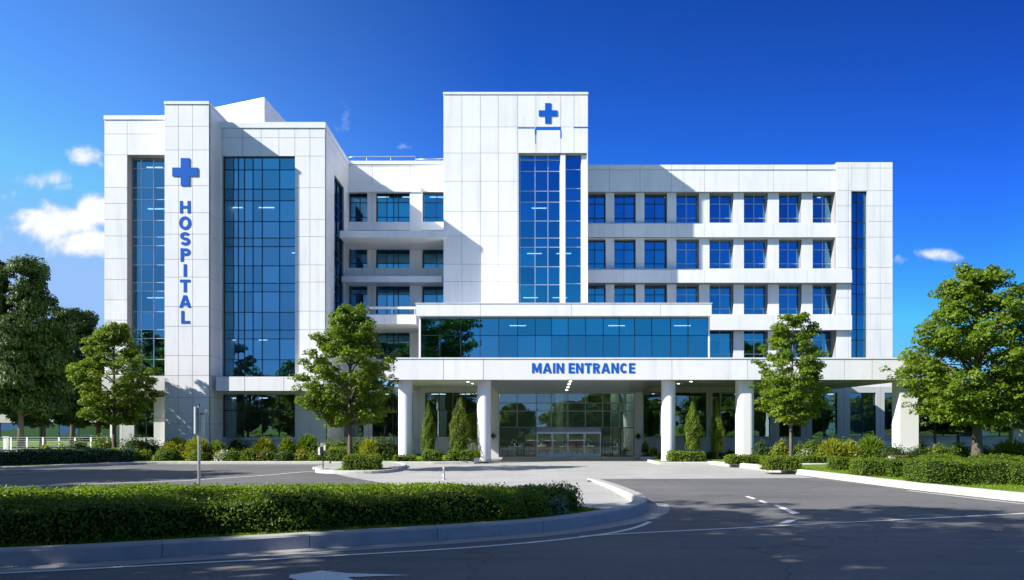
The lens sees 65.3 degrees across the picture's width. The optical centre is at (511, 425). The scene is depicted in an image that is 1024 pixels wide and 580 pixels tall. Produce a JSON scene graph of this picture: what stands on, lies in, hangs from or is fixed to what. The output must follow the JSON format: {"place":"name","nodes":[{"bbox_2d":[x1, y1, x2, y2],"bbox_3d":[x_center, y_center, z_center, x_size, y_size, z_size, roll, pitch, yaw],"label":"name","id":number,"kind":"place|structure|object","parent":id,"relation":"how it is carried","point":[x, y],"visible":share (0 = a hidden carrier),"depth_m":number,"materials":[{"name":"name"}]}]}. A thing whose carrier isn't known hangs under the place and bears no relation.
{"place":"outdoors","nodes":[
{"label":"outdoors","id":0,"kind":"place"},
{"bbox_2d":[0,441,94,449],"bbox_3d":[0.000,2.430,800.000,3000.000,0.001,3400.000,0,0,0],"label":"ground","id":1,"kind":"structure","parent":0,"point":[36,444],"depth_m":103.53,"materials":[{"name":"green plant"}]},
{"bbox_2d":[0,253,80,447],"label":"tree","id":2,"kind":"object","parent":1,"relation":"on","point":[35,363],"visible":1,"depth_m":80.52,"materials":[{"name":"green plant"}]},
{"bbox_2d":[1,337,101,446],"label":"tree","id":3,"kind":"object","parent":1,"relation":"on","point":[68,417],"visible":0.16,"depth_m":91.56,"materials":[{"name":"green plant"}]},
{"bbox_2d":[34,304,109,444],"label":"tree","id":4,"kind":"object","parent":1,"relation":"on","point":[85,326],"visible":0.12,"depth_m":97.86,"materials":[{"name":"green plant"}]},
{"bbox_2d":[102,92,918,460],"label":"hospital","id":5,"kind":"structure","parent":1,"relation":"on","point":[512,266],"depth_m":63.00,"materials":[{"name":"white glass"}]},
{"bbox_2d":[135,403,153,436],"bbox_3d":[-26.885,-0.493,58.545,1.435,2.691,0.100,0,0,0],"label":"window","id":6,"kind":"structure","parent":5,"relation":"in","point":[145,427],"depth_m":58.54,"materials":[{"name":"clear glass"}]},
{"bbox_2d":[224,395,294,436],"bbox_3d":[-18.646,-0.724,59.045,5.315,3.166,0.100,0,0,0],"label":"window","id":7,"kind":"structure","parent":5,"relation":"in","point":[244,415],"depth_m":59.05,"materials":[{"name":"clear glass"}]},
{"bbox_2d":[334,177,341,344],"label":"strip window","id":8,"kind":"structure","parent":5,"relation":"in","point":[337,188],"depth_m":63.72,"materials":[{"name":"blue glass"}]},
{"bbox_2d":[350,193,366,221],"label":"window","id":9,"kind":"structure","parent":5,"relation":"in","point":[358,201],"depth_m":67.50,"materials":[{"name":"blue glass"}]},
{"bbox_2d":[350,249,366,267],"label":"window","id":10,"kind":"structure","parent":5,"relation":"in","point":[358,258],"depth_m":67.50,"materials":[{"name":"blue glass"}]},
{"bbox_2d":[350,286,366,313],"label":"window","id":11,"kind":"structure","parent":5,"relation":"in","point":[358,294],"depth_m":67.50,"materials":[{"name":"blue glass"}]},
{"bbox_2d":[373,393,412,436],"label":"window","id":12,"kind":"structure","parent":5,"relation":"in","point":[390,424],"depth_m":65.20,"materials":[{"name":"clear glass"}]},
{"bbox_2d":[377,193,409,221],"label":"window","id":13,"kind":"structure","parent":5,"relation":"in","point":[391,207],"depth_m":67.50,"materials":[{"name":"blue glass"}]},
{"bbox_2d":[377,250,409,267],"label":"window","id":14,"kind":"structure","parent":5,"relation":"in","point":[385,258],"depth_m":67.50,"materials":[{"name":"blue glass"}]},
{"bbox_2d":[377,286,409,313],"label":"window","id":15,"kind":"structure","parent":5,"relation":"in","point":[387,296],"depth_m":67.50,"materials":[{"name":"blue glass"}]},
{"bbox_2d":[377,333,409,358],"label":"window","id":16,"kind":"structure","parent":5,"relation":"in","point":[391,343],"depth_m":67.50,"materials":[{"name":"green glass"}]},
{"bbox_2d":[423,193,443,221],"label":"window","id":17,"kind":"structure","parent":5,"relation":"in","point":[433,203],"depth_m":67.50,"materials":[{"name":"blue glass"}]},
{"bbox_2d":[423,250,443,267],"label":"window","id":18,"kind":"structure","parent":5,"relation":"in","point":[431,258],"depth_m":67.50,"materials":[{"name":"blue glass"}]},
{"bbox_2d":[423,286,443,302],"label":"window","id":19,"kind":"structure","parent":5,"relation":"in","point":[431,294],"depth_m":67.50,"materials":[{"name":"blue glass"}]},
{"bbox_2d":[425,393,452,436],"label":"window","id":20,"kind":"structure","parent":5,"relation":"in","point":[441,404],"depth_m":65.20,"materials":[{"name":"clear glass"}]},
{"bbox_2d":[453,393,476,436],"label":"window","id":21,"kind":"structure","parent":5,"relation":"in","point":[470,399],"depth_m":65.20,"materials":[{"name":"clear glass"}]},
{"bbox_2d":[526,440,582,451],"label":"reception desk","id":22,"kind":"object","parent":5,"relation":"on","point":[533,443],"visible":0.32,"depth_m":71.60,"materials":[{"name":"grey wood"}]},
{"bbox_2d":[565,155,580,302],"bbox_3d":[4.858,-14.991,63.495,1.284,13.052,0.100,0,0,0],"label":"strip window","id":23,"kind":"structure","parent":5,"relation":"in","point":[572,162],"depth_m":63.50,"materials":[{"name":"blue glass"}]},
{"bbox_2d":[588,195,604,222],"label":"window","id":24,"kind":"structure","parent":5,"relation":"in","point":[596,203],"depth_m":67.61,"materials":[{"name":"blue glass"}]},
{"bbox_2d":[588,241,604,268],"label":"window","id":25,"kind":"structure","parent":5,"relation":"in","point":[596,249],"depth_m":67.61,"materials":[{"name":"blue glass"}]},
{"bbox_2d":[614,195,634,222],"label":"window","id":26,"kind":"structure","parent":5,"relation":"in","point":[624,205],"depth_m":67.61,"materials":[{"name":"blue glass"}]},
{"bbox_2d":[614,241,634,268],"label":"window","id":27,"kind":"structure","parent":5,"relation":"in","point":[624,251],"depth_m":67.61,"materials":[{"name":"blue glass"}]},
{"bbox_2d":[614,286,634,302],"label":"window","id":28,"kind":"structure","parent":5,"relation":"in","point":[622,294],"depth_m":67.61,"materials":[{"name":"blue glass"}]},
{"bbox_2d":[644,393,660,436],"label":"window","id":29,"kind":"structure","parent":5,"relation":"in","point":[652,401],"depth_m":65.20,"materials":[{"name":"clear glass"}]},
{"bbox_2d":[644,195,665,222],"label":"window","id":30,"kind":"structure","parent":5,"relation":"in","point":[654,205],"depth_m":67.61,"materials":[{"name":"blue glass"}]},
{"bbox_2d":[644,241,665,268],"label":"window","id":31,"kind":"structure","parent":5,"relation":"in","point":[654,251],"depth_m":67.61,"materials":[{"name":"blue glass"}]},
{"bbox_2d":[644,286,665,302],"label":"window","id":32,"kind":"structure","parent":5,"relation":"in","point":[652,294],"depth_m":67.61,"materials":[{"name":"blue glass"}]},
{"bbox_2d":[676,195,696,222],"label":"window","id":33,"kind":"structure","parent":5,"relation":"in","point":[686,205],"depth_m":67.61,"materials":[{"name":"blue glass"}]},
{"bbox_2d":[676,241,696,268],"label":"window","id":34,"kind":"structure","parent":5,"relation":"in","point":[686,251],"depth_m":67.61,"materials":[{"name":"blue glass"}]},
{"bbox_2d":[676,286,696,302],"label":"window","id":35,"kind":"structure","parent":5,"relation":"in","point":[684,294],"depth_m":67.61,"materials":[{"name":"blue glass"}]},
{"bbox_2d":[675,393,705,436],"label":"window","id":36,"kind":"structure","parent":5,"relation":"in","point":[683,401],"depth_m":65.20,"materials":[{"name":"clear glass"}]},
{"bbox_2d":[709,195,731,222],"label":"window","id":37,"kind":"structure","parent":5,"relation":"in","point":[720,206],"depth_m":67.61,"materials":[{"name":"blue glass"}]},
{"bbox_2d":[709,241,731,268],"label":"window","id":38,"kind":"structure","parent":5,"relation":"in","point":[720,252],"depth_m":67.61,"materials":[{"name":"blue glass"}]},
{"bbox_2d":[709,286,731,313],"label":"window","id":39,"kind":"structure","parent":5,"relation":"in","point":[720,297],"depth_m":67.61,"materials":[{"name":"blue glass"}]},
{"bbox_2d":[710,331,731,357],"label":"window","id":40,"kind":"structure","parent":5,"relation":"in","point":[720,341],"depth_m":67.61,"materials":[{"name":"blue glass"}]},
{"bbox_2d":[721,393,734,436],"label":"window","id":41,"kind":"structure","parent":5,"relation":"in","point":[727,399],"depth_m":65.20,"materials":[{"name":"black glass"}]},
{"bbox_2d":[744,195,765,222],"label":"window","id":42,"kind":"structure","parent":5,"relation":"in","point":[754,205],"depth_m":67.61,"materials":[{"name":"blue glass"}]},
{"bbox_2d":[744,241,765,268],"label":"window","id":43,"kind":"structure","parent":5,"relation":"in","point":[754,251],"depth_m":67.61,"materials":[{"name":"blue glass"}]},
{"bbox_2d":[744,286,765,313],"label":"window","id":44,"kind":"structure","parent":5,"relation":"in","point":[754,296],"depth_m":67.61,"materials":[{"name":"blue glass"}]},
{"bbox_2d":[744,331,765,357],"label":"window","id":45,"kind":"structure","parent":5,"relation":"in","point":[752,339],"depth_m":67.61,"materials":[{"name":"blue glass"}]},
{"bbox_2d":[754,393,769,436],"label":"window","id":46,"kind":"structure","parent":5,"relation":"in","point":[761,421],"depth_m":65.20,"materials":[{"name":"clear glass"}]},
{"bbox_2d":[779,195,798,222],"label":"window","id":47,"kind":"structure","parent":5,"relation":"in","point":[788,204],"depth_m":67.61,"materials":[{"name":"blue glass"}]},
{"bbox_2d":[779,241,798,268],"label":"window","id":48,"kind":"structure","parent":5,"relation":"in","point":[788,250],"depth_m":67.61,"materials":[{"name":"blue glass"}]},
{"bbox_2d":[779,286,798,313],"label":"window","id":49,"kind":"structure","parent":5,"relation":"in","point":[788,295],"depth_m":67.61,"materials":[{"name":"blue glass"}]},
{"bbox_2d":[813,195,830,222],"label":"window","id":50,"kind":"structure","parent":5,"relation":"in","point":[821,203],"depth_m":67.61,"materials":[{"name":"blue glass"}]},
{"bbox_2d":[813,241,830,268],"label":"window","id":51,"kind":"structure","parent":5,"relation":"in","point":[821,249],"depth_m":67.61,"materials":[{"name":"blue glass"}]},
{"bbox_2d":[813,286,830,313],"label":"window","id":52,"kind":"structure","parent":5,"relation":"in","point":[821,294],"depth_m":67.61,"materials":[{"name":"blue glass"}]},
{"bbox_2d":[813,331,830,357],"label":"window","id":53,"kind":"structure","parent":5,"relation":"in","point":[823,340],"depth_m":67.61,"materials":[{"name":"blue glass"}]},
{"bbox_2d":[812,393,836,436],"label":"window","id":54,"kind":"structure","parent":5,"relation":"in","point":[825,425],"depth_m":65.20,"materials":[{"name":"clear glass"}]},
{"bbox_2d":[851,192,865,357],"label":"strip window","id":55,"kind":"structure","parent":5,"relation":"in","point":[858,199],"depth_m":66.70,"materials":[{"name":"blue glass"}]},
{"bbox_2d":[850,393,874,436],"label":"window","id":56,"kind":"structure","parent":5,"relation":"in","point":[862,405],"depth_m":65.20,"materials":[{"name":"blue glass"}]},
{"bbox_2d":[885,393,891,436],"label":"window","id":57,"kind":"structure","parent":5,"relation":"in","point":[888,396],"depth_m":65.20,"materials":[{"name":"blue glass"}]},
{"bbox_2d":[919,430,1008,449],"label":"annex","id":58,"kind":"object","parent":1,"relation":"on","point":[987,437],"visible":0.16,"depth_m":73.80,"materials":[{"name":"glass"}]},
{"bbox_2d":[919,430,1008,436],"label":"window","id":59,"kind":"structure","parent":58,"relation":"in","point":[925,433],"depth_m":74.01,"materials":[{"name":"glass"}]},
{"bbox_2d":[0,413,109,441],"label":"building","id":60,"kind":"structure","parent":0,"point":[8,428],"depth_m":122.40,"materials":[{"name":"white glass"}]},
{"bbox_2d":[0,423,109,437],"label":"window","id":61,"kind":"structure","parent":60,"relation":"in","point":[6,429],"depth_m":122.40,"materials":[{"name":"glass"}]},
{"bbox_2d":[0,506,602,546],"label":"lawn","id":62,"kind":"structure","parent":0,"point":[196,537],"depth_m":15.21,"materials":[{"name":"green plant"}]},
{"bbox_2d":[0,480,585,546],"bbox_3d":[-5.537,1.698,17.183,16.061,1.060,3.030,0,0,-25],"label":"hedge","id":63,"kind":"object","parent":62,"relation":"on","point":[39,518],"visible":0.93,"depth_m":16.14,"materials":[{"name":"green plant"}]},
{"bbox_2d":[496,494,530,520],"bbox_3d":[0.031,1.890,18.422,0.841,0.633,0.730,0,0,0],"label":"shrub","id":64,"kind":"object","parent":62,"relation":"on","point":[512,509],"visible":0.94,"depth_m":18.27,"materials":[{"name":"green plant"}]},
{"bbox_2d":[525,492,553,517],"bbox_3d":[0.655,1.883,18.918,0.861,0.648,0.771,0,0,0],"label":"shrub","id":65,"kind":"object","parent":62,"relation":"on","point":[537,507],"visible":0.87,"depth_m":18.78,"materials":[{"name":"green plant"}]},
{"bbox_2d":[549,492,571,515],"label":"shrub","id":66,"kind":"object","parent":62,"relation":"on","point":[560,505],"visible":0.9,"depth_m":19.33,"materials":[{"name":"green plant"}]},
{"bbox_2d":[335,467,391,469],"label":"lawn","id":67,"kind":"structure","parent":0,"point":[384,468],"depth_m":42.19,"materials":[{"name":"green plant"}]},
{"bbox_2d":[287,302,399,455],"bbox_3d":[-8.617,-2.120,41.935,5.911,8.762,5.584,0,0,-42],"label":"tree","id":68,"kind":"object","parent":67,"relation":"on","point":[347,318],"visible":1,"depth_m":41.13,"materials":[{"name":"green plant"}]},
{"bbox_2d":[340,452,383,469],"bbox_3d":[-7.783,1.842,41.615,2.094,0.912,1.852,0,0,0],"label":"hedge","id":69,"kind":"object","parent":67,"relation":"on","point":[364,461],"visible":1,"depth_m":40.92,"materials":[{"name":"green plant"}]},
{"bbox_2d":[0,464,1023,579],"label":"road","id":70,"kind":"structure","parent":0,"point":[971,546],"depth_m":16.28,"materials":[{"name":"grey asphalt"}]},
{"bbox_2d":[0,461,329,469],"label":"kerb","id":71,"kind":"structure","parent":70,"relation":"on","point":[152,462],"depth_m":49.73,"materials":[{"name":"grey concrete"}]},
{"bbox_2d":[0,460,331,465],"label":"planting bed","id":72,"kind":"object","parent":70,"relation":"on","point":[80,463],"visible":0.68,"depth_m":46.58,"materials":[{"name":"green plant"}]},
{"bbox_2d":[0,447,135,464],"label":"hedge","id":73,"kind":"object","parent":72,"relation":"on","point":[52,456],"visible":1,"depth_m":47.53,"materials":[{"name":"green plant"}]},
{"bbox_2d":[66,321,166,447],"bbox_3d":[-26.603,-2.339,53.421,6.102,9.200,6.459,0,0,-34],"label":"tree","id":74,"kind":"object","parent":72,"relation":"on","point":[124,397],"visible":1,"depth_m":52.46,"materials":[{"name":"green plant"}]},
{"bbox_2d":[117,433,161,455],"bbox_3d":[-25.639,1.321,55.258,3.728,2.007,3.132,0,0,0],"label":"shrub","id":75,"kind":"object","parent":72,"relation":"on","point":[141,445],"visible":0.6,"depth_m":54.85,"materials":[{"name":"green plant"}]},
{"bbox_2d":[179,435,211,460],"bbox_3d":[-20.729,1.391,52.612,2.108,1.849,2.145,0,0,42],"label":"shrub","id":76,"kind":"object","parent":72,"relation":"on","point":[187,449],"visible":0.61,"depth_m":52.25,"materials":[{"name":"green plant"}]},
{"bbox_2d":[294,432,319,456],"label":"shrub","id":77,"kind":"object","parent":72,"relation":"on","point":[309,443],"visible":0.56,"depth_m":54.24,"materials":[{"name":"green plant"}]},
{"bbox_2d":[194,403,204,485],"bbox_3d":[-9.778,0.849,25.000,0.300,3.102,0.320,0,0,0],"label":"sign post","id":78,"kind":"object","parent":70,"relation":"on","point":[199,423],"visible":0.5,"depth_m":24.98,"materials":[{"name":"metal"}]},
{"bbox_2d":[0,478,647,565],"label":"kerb","id":79,"kind":"structure","parent":70,"relation":"on","point":[637,504],"depth_m":15.68,"materials":[{"name":"grey concrete"}]},
{"bbox_2d":[0,521,650,573],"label":"road marking","id":80,"kind":"object","parent":70,"relation":"on","point":[646,523],"visible":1,"depth_m":14.60,"materials":[{"name":"paint"}]},
{"bbox_2d":[0,503,669,571],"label":"gutter","id":81,"kind":"object","parent":70,"relation":"on","point":[654,510],"visible":0.96,"depth_m":15.58,"materials":[{"name":"grey concrete"}]},
{"bbox_2d":[289,571,394,579],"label":"road marking","id":82,"kind":"object","parent":70,"relation":"on","point":[322,575],"visible":1,"depth_m":12.74,"materials":[{"name":"paint"}]},
{"bbox_2d":[581,513,1023,536],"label":"road marking","id":83,"kind":"object","parent":70,"relation":"on","point":[796,524],"visible":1,"depth_m":19.13,"materials":[{"name":"paint"}]},
{"bbox_2d":[705,460,1023,501],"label":"kerb","id":84,"kind":"structure","parent":70,"relation":"on","point":[987,493],"depth_m":30.66,"materials":[{"name":"grey concrete"}]},
{"bbox_2d":[0,0,1023,391],"label":"sky","id":85,"kind":"structure","parent":0,"point":[932,89],"materials":[{"name":"blue"}]},
{"bbox_2d":[337,457,810,508],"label":"plaza","id":86,"kind":"structure","parent":0,"point":[517,471],"depth_m":40.04,"materials":[{"name":"grey concrete"}]},
{"bbox_2d":[315,462,406,473],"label":"kerb","id":87,"kind":"structure","parent":86,"relation":"on","point":[401,467],"depth_m":40.03,"materials":[{"name":"grey concrete"}]},
{"bbox_2d":[387,454,447,460],"bbox_3d":[-6.975,2.345,57.500,8.750,0.150,14.600,0,0,0],"label":"planting bed","id":88,"kind":"object","parent":86,"relation":"on","point":[418,457],"visible":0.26,"depth_m":57.10,"materials":[{"name":"green plant"}]},
{"bbox_2d":[373,434,397,460],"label":"shrub","id":89,"kind":"object","parent":88,"relation":"on","point":[388,450],"visible":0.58,"depth_m":52.46,"materials":[{"name":"green plant"}]},
{"bbox_2d":[420,400,436,451],"bbox_3d":[-5.402,0.300,51.563,1.153,3.940,1.160,0,0,0],"label":"conifer","id":90,"kind":"object","parent":88,"relation":"on","point":[429,434],"visible":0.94,"depth_m":51.38,"materials":[{"name":"green plant"}]},
{"bbox_2d":[448,394,471,454],"bbox_3d":[-3.354,0.100,51.719,1.635,4.341,1.676,0,0,0],"label":"conifer","id":91,"kind":"object","parent":88,"relation":"on","point":[458,434],"visible":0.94,"depth_m":51.38,"materials":[{"name":"green plant"}]},
{"bbox_2d":[651,454,667,461],"bbox_3d":[10.650,2.345,57.350,2.900,0.150,14.900,0,0,0],"label":"planting bed","id":92,"kind":"object","parent":86,"relation":"on","point":[658,458],"visible":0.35,"depth_m":53.86,"materials":[{"name":"green plant"}]},
{"bbox_2d":[665,450,705,461],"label":"hedge","id":93,"kind":"object","parent":92,"relation":"on","point":[687,456],"visible":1,"depth_m":50.08,"materials":[{"name":"green plant"}]},
{"bbox_2d":[684,399,703,451],"bbox_3d":[11.758,0.238,51.833,1.354,4.064,1.410,0,0,0],"label":"conifer","id":94,"kind":"object","parent":92,"relation":"on","point":[692,426],"visible":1,"depth_m":51.52,"materials":[{"name":"green plant"}]},
{"bbox_2d":[705,450,1023,491],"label":"lawn","id":95,"kind":"structure","parent":0,"point":[1007,489],"depth_m":29.41,"materials":[{"name":"green plant"}]},
{"bbox_2d":[709,398,724,458],"bbox_3d":[13.489,0.203,52.655,1.101,4.134,1.077,0,0,0],"label":"conifer","id":96,"kind":"object","parent":95,"relation":"on","point":[717,432],"visible":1,"depth_m":52.39,"materials":[{"name":"green plant"}]},
{"bbox_2d":[723,454,765,463],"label":"hedge","id":97,"kind":"object","parent":95,"relation":"on","point":[740,458],"visible":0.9,"depth_m":45.69,"materials":[{"name":"green plant"}]},
{"bbox_2d":[759,455,802,470],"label":"hedge","id":98,"kind":"object","parent":95,"relation":"on","point":[776,463],"visible":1,"depth_m":39.28,"materials":[{"name":"green plant"}]},
{"bbox_2d":[747,312,832,457],"bbox_3d":[13.982,-1.761,40.380,4.277,7.926,4.392,0,0,27],"label":"tree","id":99,"kind":"object","parent":95,"relation":"on","point":[802,413],"visible":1,"depth_m":39.59,"materials":[{"name":"green plant"}]},
{"bbox_2d":[815,435,845,457],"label":"shrub","id":100,"kind":"object","parent":95,"relation":"on","point":[832,447],"visible":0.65,"depth_m":48.18,"materials":[{"name":"green plant"}]},
{"bbox_2d":[826,456,862,469],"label":"hedge","id":101,"kind":"object","parent":95,"relation":"on","point":[839,463],"visible":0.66,"depth_m":39.49,"materials":[{"name":"green plant"}]},
{"bbox_2d":[848,457,887,476],"bbox_3d":[15.780,1.783,35.334,1.493,0.911,1.814,0,0,0],"label":"hedge","id":102,"kind":"object","parent":95,"relation":"on","point":[868,467],"visible":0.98,"depth_m":34.71,"materials":[{"name":"green plant"}]},
{"bbox_2d":[857,432,888,459],"bbox_3d":[23.167,1.315,51.541,2.449,1.875,2.058,0,0,0],"label":"shrub","id":103,"kind":"object","parent":95,"relation":"on","point":[870,445],"visible":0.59,"depth_m":51.18,"materials":[{"name":"green plant"}]},
{"bbox_2d":[875,441,909,460],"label":"shrub","id":104,"kind":"object","parent":95,"relation":"on","point":[895,451],"visible":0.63,"depth_m":49.08,"materials":[{"name":"green plant"}]},
{"bbox_2d":[880,457,914,476],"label":"hedge","id":105,"kind":"object","parent":95,"relation":"on","point":[894,467],"visible":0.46,"depth_m":34.30,"materials":[{"name":"green plant"}]},
{"bbox_2d":[919,389,965,447],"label":"tree","id":106,"kind":"object","parent":95,"relation":"on","point":[947,428],"visible":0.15,"depth_m":65.35,"materials":[{"name":"green plant"}]},
{"bbox_2d":[878,261,1023,457],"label":"tree","id":107,"kind":"object","parent":95,"relation":"on","point":[977,392],"visible":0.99,"depth_m":44.50,"materials":[{"name":"green plant"}]},
{"bbox_2d":[902,456,1015,484],"bbox_3d":[16.953,1.692,30.432,3.627,1.080,2.094,0,0,0],"label":"hedge","id":108,"kind":"object","parent":95,"relation":"on","point":[960,471],"visible":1,"depth_m":29.68,"materials":[{"name":"green plant"}]},
{"bbox_2d":[982,377,1023,440],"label":"tree","id":109,"kind":"object","parent":95,"relation":"on","point":[1019,423],"visible":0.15,"depth_m":63.31,"materials":[{"name":"green plant"}]},
{"bbox_2d":[987,437,1023,456],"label":"shrub","id":110,"kind":"object","parent":95,"relation":"on","point":[1010,448],"visible":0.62,"depth_m":47.15,"materials":[{"name":"green plant"}]},
{"bbox_2d":[999,459,1023,485],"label":"hedge","id":111,"kind":"object","parent":95,"relation":"on","point":[1016,475],"visible":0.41,"depth_m":29.51,"materials":[{"name":"green plant"}]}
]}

